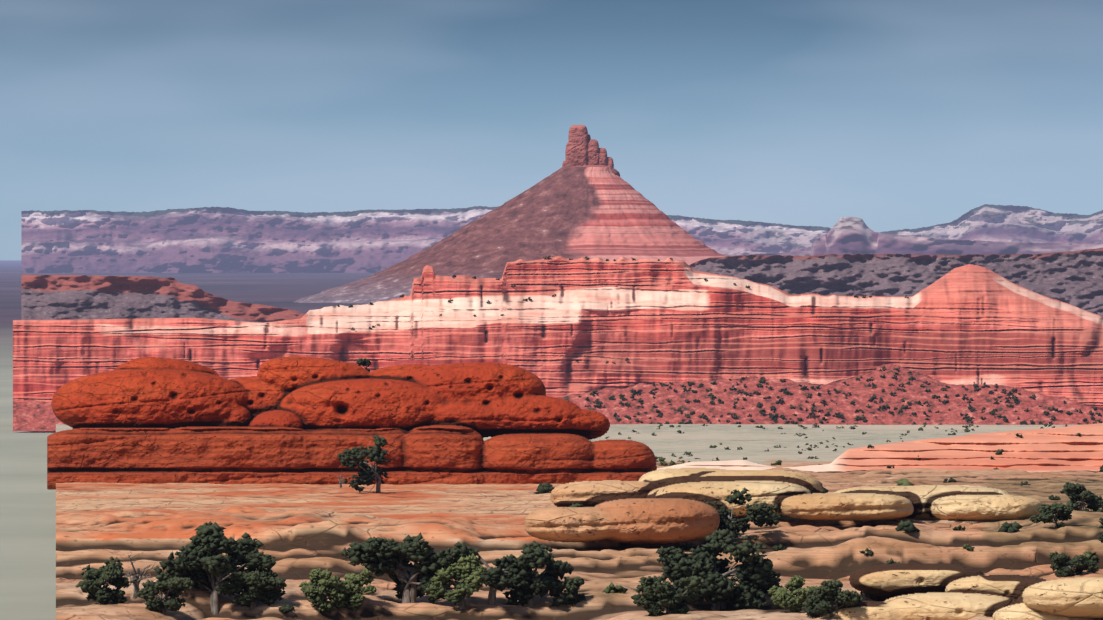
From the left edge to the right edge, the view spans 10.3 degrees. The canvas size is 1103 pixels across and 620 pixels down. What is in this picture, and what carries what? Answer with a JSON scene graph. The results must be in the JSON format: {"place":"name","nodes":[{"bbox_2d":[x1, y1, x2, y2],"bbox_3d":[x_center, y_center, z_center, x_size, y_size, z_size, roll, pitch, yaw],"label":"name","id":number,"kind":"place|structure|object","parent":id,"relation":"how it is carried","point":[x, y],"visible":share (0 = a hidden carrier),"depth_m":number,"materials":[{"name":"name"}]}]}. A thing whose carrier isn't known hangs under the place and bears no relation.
{"place":"outdoors","nodes":[
{"label":"outdoors","id":0,"kind":"place"},
{"bbox_2d":[21,275,304,322],"bbox_3d":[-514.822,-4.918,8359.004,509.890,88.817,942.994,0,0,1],"label":"hill","id":1,"kind":"structure","parent":0,"point":[57,297],"depth_m":7999.34,"materials":[{"name":"stone"}]},
{"bbox_2d":[0,260,374,619],"bbox_3d":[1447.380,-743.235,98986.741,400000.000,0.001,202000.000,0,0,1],"label":"ground sheet","id":2,"kind":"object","parent":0,"point":[27,544],"depth_m":3530.10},
{"bbox_2d":[295,167,725,302],"bbox_3d":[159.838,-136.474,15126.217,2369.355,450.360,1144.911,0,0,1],"label":"butte slope","id":3,"kind":"structure","parent":0,"point":[604,213],"depth_m":15472.97,"materials":[{"name":"red stone"}]},
{"bbox_2d":[562,125,619,175],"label":"rock spire","id":4,"kind":"structure","parent":3,"relation":"on","point":[583,149],"depth_m":15681.85,"materials":[{"name":"red stone"}]},
{"bbox_2d":[0,0,1102,259],"label":"sky","id":5,"kind":"structure","parent":0,"point":[890,115],"materials":[{"name":"blue"}]},
{"bbox_2d":[13,256,1102,430],"bbox_3d":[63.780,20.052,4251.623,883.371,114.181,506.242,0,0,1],"label":"cliff","id":6,"kind":"structure","parent":0,"point":[677,323],"depth_m":4078.36,"materials":[{"name":"red stone"}]},
{"bbox_2d":[21,204,1102,272],"bbox_3d":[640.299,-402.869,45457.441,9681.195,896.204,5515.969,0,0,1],"label":"plateau terrain","id":7,"kind":"structure","parent":0,"point":[212,240],"depth_m":44535.81,"materials":[{"name":"purple stone"}]},
{"bbox_2d":[56,424,1102,619],"bbox_3d":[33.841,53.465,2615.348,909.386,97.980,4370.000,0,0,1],"label":"terrain","id":8,"kind":"structure","parent":0,"point":[300,532],"depth_m":640.55,"materials":[{"name":"stone"}]},
{"bbox_2d":[47,356,656,489],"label":"orange rocks","id":9,"kind":"object","parent":8,"relation":"on","point":[290,420],"visible":0.85,"depth_m":1039.18,"materials":[{"name":"stone"}]},
{"bbox_2d":[75,255,1102,617],"bbox_3d":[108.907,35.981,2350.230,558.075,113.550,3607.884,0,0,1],"label":"shrubs","id":10,"kind":"object","parent":8,"relation":"on","point":[203,563],"visible":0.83,"depth_m":562.49,"materials":[{"name":"green plant"}]},
{"bbox_2d":[525,468,1041,543],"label":"boulders","id":11,"kind":"object","parent":8,"relation":"on","point":[664,506],"visible":0.94,"depth_m":687.39,"materials":[{"name":"beige stone"}]},
{"bbox_2d":[814,563,1102,619],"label":"boulders","id":12,"kind":"object","parent":8,"relation":"on","point":[937,592],"visible":1,"depth_m":551.66,"materials":[{"name":"beige stone"}]},
{"bbox_2d":[657,423,1102,471],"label":"rock ledge","id":13,"kind":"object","parent":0,"point":[1051,449],"depth_m":1270.86,"materials":[{"name":"pink stone"}]},
{"bbox_2d":[689,248,1102,315],"bbox_3d":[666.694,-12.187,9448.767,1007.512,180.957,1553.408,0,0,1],"label":"hills","id":14,"kind":"structure","parent":0,"point":[1074,278],"depth_m":8956.68,"materials":[{"name":"grey stone"}]},
{"bbox_2d":[726,216,1102,255],"bbox_3d":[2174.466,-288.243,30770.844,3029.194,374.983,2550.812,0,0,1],"label":"butte","id":15,"kind":"object","parent":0,"point":[851,235],"depth_m":29917.54,"materials":[{"name":"purple stone"}]}
]}

